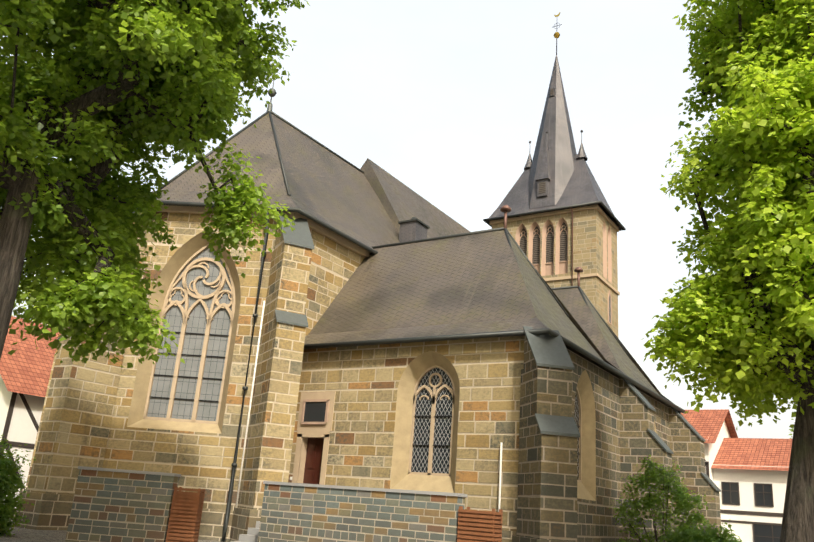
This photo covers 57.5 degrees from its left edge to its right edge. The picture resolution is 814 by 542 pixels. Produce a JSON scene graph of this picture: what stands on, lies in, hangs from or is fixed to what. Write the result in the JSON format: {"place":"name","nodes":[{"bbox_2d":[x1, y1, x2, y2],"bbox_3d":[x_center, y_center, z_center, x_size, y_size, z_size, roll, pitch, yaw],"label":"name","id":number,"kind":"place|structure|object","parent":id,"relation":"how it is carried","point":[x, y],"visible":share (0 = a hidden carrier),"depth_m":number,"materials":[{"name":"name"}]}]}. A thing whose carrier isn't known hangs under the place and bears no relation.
{"place":"outdoors","nodes":[
{"label":"outdoors","id":0,"kind":"place"},
{"bbox_2d":[0,375,44,507],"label":"house walls","id":1,"kind":"structure","parent":0,"point":[22,428],"depth_m":31.52,"materials":[{"name":"white paint"}]},
{"bbox_2d":[0,316,60,396],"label":"house roof","id":2,"kind":"structure","parent":1,"relation":"on","point":[26,366],"depth_m":33.51,"materials":[{"name":"red tile"}]},
{"bbox_2d":[0,385,46,508],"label":"timber framing","id":3,"kind":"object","parent":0,"point":[9,417],"depth_m":31.26,"materials":[{"name":"wood"}]},
{"bbox_2d":[0,517,220,541],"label":"ground","id":4,"kind":"structure","parent":0,"point":[25,535],"depth_m":19.11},
{"bbox_2d":[0,435,35,536],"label":"ivy shrub","id":5,"kind":"object","parent":4,"relation":"on","point":[10,501],"depth_m":18.53,"materials":[{"name":"green plant"}]},
{"bbox_2d":[12,277,56,320],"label":"tree","id":6,"kind":"object","parent":4,"relation":"on","point":[25,301],"visible":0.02,"depth_m":48.62,"materials":[{"name":"green plant"}]},
{"bbox_2d":[65,469,178,541],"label":"front wall","id":7,"kind":"structure","parent":4,"relation":"on","point":[108,506],"depth_m":18.18,"materials":[{"name":"stone"}]},
{"bbox_2d":[78,466,180,476],"bbox_3d":[-6.953,5.033,18.614,2.480,0.070,0.430,3,-18,4],"label":"wall coping","id":8,"kind":"object","parent":7,"relation":"on","point":[129,471],"visible":0.87,"depth_m":18.41,"materials":[{"name":"grey stone"}]},
{"bbox_2d":[230,521,259,541],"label":"steps","id":9,"kind":"structure","parent":4,"relation":"on","point":[252,534],"depth_m":20.22,"materials":[{"name":"stone"}]},
{"bbox_2d":[14,212,523,541],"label":"church walls","id":10,"kind":"structure","parent":4,"relation":"on","point":[85,414],"depth_m":23.02,"materials":[{"name":"stone"}]},
{"bbox_2d":[292,391,335,484],"bbox_3d":[-3.017,5.604,23.650,1.420,3.500,0.050,-7,-21,32],"label":"door surround","id":11,"kind":"object","parent":10,"relation":"attached to","point":[309,430],"visible":0.62,"depth_m":23.75,"materials":[{"name":"beige stone"}]},
{"bbox_2d":[301,399,329,424],"bbox_3d":[-2.963,4.544,23.943,1.060,0.800,0.070,-7,-21,32],"label":"transom frame","id":12,"kind":"object","parent":11,"relation":"attached to","point":[327,401],"visible":1,"depth_m":23.88,"materials":[{"name":"beige stone"}]},
{"bbox_2d":[303,402,325,421],"bbox_3d":[-2.955,4.549,23.955,0.900,0.640,0.020,-7,-21,32],"label":"transom glass","id":13,"kind":"object","parent":12,"relation":"in","point":[314,412],"visible":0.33,"depth_m":23.95,"materials":[{"name":"black glass"}]},
{"bbox_2d":[235,301,502,511],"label":"thin pipes","id":14,"kind":"object","parent":10,"relation":"attached to","point":[500,474],"visible":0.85,"depth_m":23.32,"materials":[{"name":"white metal"}]},
{"bbox_2d":[136,205,619,482],"bbox_3d":[5.078,1.449,40.568,18.207,22.800,40.946,-7,-21,32],"label":"trim","id":15,"kind":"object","parent":10,"relation":"attached to","point":[331,235],"depth_m":25.52,"materials":[{"name":"beige stone"}]},
{"bbox_2d":[147,248,231,420],"bbox_3d":[-7.166,2.000,25.227,2.500,6.200,0.001,3,-18,4],"label":"apse glass","id":16,"kind":"object","parent":15,"relation":"attached to","point":[190,366],"visible":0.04,"depth_m":24.96,"materials":[{"name":"glass"}]},
{"bbox_2d":[303,438,323,483],"bbox_3d":[-2.924,6.373,23.648,0.920,2.050,0.025,-7,-21,32],"label":"door","id":17,"kind":"structure","parent":15,"relation":"attached to","point":[313,462],"depth_m":23.80,"materials":[{"name":"brown wood"}]},
{"bbox_2d":[150,331,579,454],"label":"window bars","id":18,"kind":"object","parent":15,"relation":"on","point":[221,379],"visible":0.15,"depth_m":24.66,"materials":[{"name":"black metal"}]},
{"bbox_2d":[127,230,656,500],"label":"window reveals","id":19,"kind":"object","parent":15,"relation":"attached to","point":[414,370],"depth_m":23.34,"materials":[{"name":"stone"}]},
{"bbox_2d":[411,368,578,479],"bbox_3d":[5.654,5.643,24.773,11.781,3.230,2.797,17,-22,-35],"label":"leaded glass","id":20,"kind":"object","parent":15,"relation":"on","point":[442,436],"depth_m":22.04,"materials":[{"name":"grey glass"}]},
{"bbox_2d":[534,262,566,275],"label":"window panels","id":21,"kind":"object","parent":15,"relation":"attached to","point":[562,268],"visible":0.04,"depth_m":56.67,"materials":[{"name":"beige stone"}]},
{"bbox_2d":[571,208,572,285],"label":"tower downpipe","id":22,"kind":"object","parent":15,"relation":"attached to","point":[572,245],"visible":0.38,"depth_m":55.87,"materials":[{"name":"brown metal"}]},
{"bbox_2d":[57,208,720,491],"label":"buttress caps","id":23,"kind":"object","parent":10,"relation":"attached to","point":[547,350],"visible":0.65,"depth_m":20.20,"materials":[{"name":"grey stone"}]},
{"bbox_2d":[153,113,672,406],"bbox_3d":[3.709,0.875,38.230,19.180,12.220,35.974,-7,-21,32],"label":"roof slate","id":24,"kind":"object","parent":10,"relation":"on","point":[472,283],"visible":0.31,"depth_m":27.21,"materials":[{"name":"grey stone"}]},
{"bbox_2d":[267,79,276,113],"bbox_3d":[-5.959,-7.828,32.745,0.400,2.000,0.400,-7,-21,32],"label":"roof finial","id":25,"kind":"object","parent":24,"relation":"on","point":[271,95],"visible":0.77,"depth_m":32.62,"materials":[{"name":"grey metal"}]},
{"bbox_2d":[399,221,426,241],"bbox_3d":[0.250,-1.180,34.619,0.900,2.000,1.000,-7,-21,32],"label":"dormer","id":26,"kind":"object","parent":24,"relation":"on","point":[412,230],"visible":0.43,"depth_m":34.41,"materials":[{"name":"grey stone"}]},
{"bbox_2d":[398,217,429,228],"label":"roof","id":27,"kind":"structure","parent":26,"relation":"on","point":[415,219],"depth_m":34.58,"materials":[{"name":"metal"}]},
{"bbox_2d":[500,205,510,229],"bbox_3d":[3.536,-1.844,26.655,0.400,1.130,0.400,-7,-21,32],"label":"roof finial","id":28,"kind":"object","parent":24,"relation":"on","point":[505,209],"visible":0.92,"depth_m":26.64,"materials":[{"name":"brown metal"}]},
{"bbox_2d":[574,267,582,287],"bbox_3d":[7.545,0.355,32.606,0.400,1.130,0.400,-7,-21,32],"label":"roof finial","id":29,"kind":"object","parent":24,"relation":"on","point":[578,270],"visible":0.92,"depth_m":32.59,"materials":[{"name":"brown metal"}]},
{"bbox_2d":[160,111,685,541],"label":"gutter pipes","id":30,"kind":"object","parent":10,"relation":"attached to","point":[539,332],"visible":0.75,"depth_m":25.43,"materials":[{"name":"metal"}]},
{"bbox_2d":[258,484,464,541],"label":"front wall","id":31,"kind":"structure","parent":4,"relation":"on","point":[289,513],"depth_m":17.54,"materials":[{"name":"stone"}]},
{"bbox_2d":[263,481,466,496],"bbox_3d":[-1.192,5.257,17.928,5.760,0.070,0.430,-7,-21,32],"label":"wall coping","id":32,"kind":"object","parent":31,"relation":"on","point":[372,489],"visible":0.87,"depth_m":17.50,"materials":[{"name":"grey stone"}]},
{"bbox_2d":[492,209,617,336],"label":"tower walls","id":33,"kind":"structure","parent":4,"relation":"on","point":[587,241],"depth_m":55.91,"materials":[{"name":"beige stone"}]},
{"bbox_2d":[487,55,621,228],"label":"spire","id":34,"kind":"structure","parent":33,"relation":"on","point":[558,166],"depth_m":60.32,"materials":[{"name":"grey metal"}]},
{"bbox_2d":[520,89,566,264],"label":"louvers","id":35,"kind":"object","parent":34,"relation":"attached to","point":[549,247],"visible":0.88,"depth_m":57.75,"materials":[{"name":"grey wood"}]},
{"bbox_2d":[608,295,610,322],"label":"window frame","id":36,"kind":"structure","parent":33,"relation":"in","point":[609,310],"depth_m":56.11,"materials":[{"name":"beige stone"}]},
{"bbox_2d":[512,335,721,541],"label":"old aisle walls","id":37,"kind":"structure","parent":4,"relation":"on","point":[551,507],"depth_m":23.30,"materials":[{"name":"stone"}]},
{"bbox_2d":[508,234,657,393],"bbox_3d":[6.659,1.677,27.791,3.330,4.820,15.210,-7,-21,32],"label":"roof","id":38,"kind":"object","parent":37,"relation":"on","point":[549,312],"visible":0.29,"depth_m":25.57,"materials":[{"name":"grey stone"}]},
{"bbox_2d":[627,475,668,541],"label":"shrub stems","id":39,"kind":"object","parent":4,"relation":"on","point":[655,532],"visible":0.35,"depth_m":22.39,"materials":[{"name":"brown plant"}]},
{"bbox_2d":[609,455,714,541],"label":"shrub","id":40,"kind":"object","parent":4,"relation":"on","point":[683,504],"visible":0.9,"depth_m":22.48,"materials":[{"name":"green plant"}]},
{"bbox_2d":[660,519,741,541],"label":"shrub","id":41,"kind":"object","parent":4,"relation":"on","point":[692,534],"visible":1,"depth_m":19.67,"materials":[{"name":"green plant"}]},
{"bbox_2d":[0,0,310,367],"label":"tree","id":42,"kind":"object","parent":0,"point":[213,33],"depth_m":12.94,"materials":[{"name":"green plant"}]},
{"bbox_2d":[165,487,204,541],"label":"slat gate","id":43,"kind":"structure","parent":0,"point":[185,516],"depth_m":18.08,"materials":[{"name":"brown wood"}]},
{"bbox_2d":[0,0,796,438],"label":"sky","id":44,"kind":"structure","parent":0,"point":[446,97],"materials":[{"name":"white"}]},
{"bbox_2d":[457,506,502,541],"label":"slat gate","id":45,"kind":"structure","parent":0,"point":[478,526],"depth_m":15.82,"materials":[{"name":"brown wood"}]},
{"bbox_2d":[705,460,709,477],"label":"window","id":46,"kind":"structure","parent":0,"point":[707,467],"depth_m":41.87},
{"bbox_2d":[704,420,730,480],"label":"house gable walls","id":47,"kind":"structure","parent":0,"point":[711,450],"depth_m":43.37,"materials":[{"name":"white paint"}]},
{"bbox_2d":[681,409,737,442],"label":"roof","id":48,"kind":"structure","parent":47,"relation":"on","point":[707,425],"depth_m":45.48,"materials":[{"name":"tile"}]},
{"bbox_2d":[641,0,813,541],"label":"tree","id":49,"kind":"object","parent":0,"point":[781,64],"depth_m":12.76,"materials":[{"name":"green plant"}]},
{"bbox_2d":[712,464,787,541],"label":"house walls","id":50,"kind":"structure","parent":0,"point":[746,479],"depth_m":41.05,"materials":[{"name":"white paint"}]},
{"bbox_2d":[711,438,791,470],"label":"house roof","id":51,"kind":"structure","parent":50,"relation":"on","point":[754,453],"depth_m":43.13,"materials":[{"name":"tile"}]},
{"bbox_2d":[721,482,781,541],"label":"window frames","id":52,"kind":"structure","parent":50,"relation":"in","point":[764,505],"depth_m":40.82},
{"bbox_2d":[720,483,782,541],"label":"timber beams","id":53,"kind":"structure","parent":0,"point":[762,530],"depth_m":40.73,"materials":[{"name":"wood"}]},
{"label":"spire cross","id":54,"kind":"object","parent":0,"visible":0},
{"bbox_2d":[553,12,559,37],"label":"weather vane","id":55,"kind":"object","parent":54,"relation":"on","point":[556,35],"visible":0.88,"depth_m":65.61,"materials":[{"name":"gold metal"}]}
]}

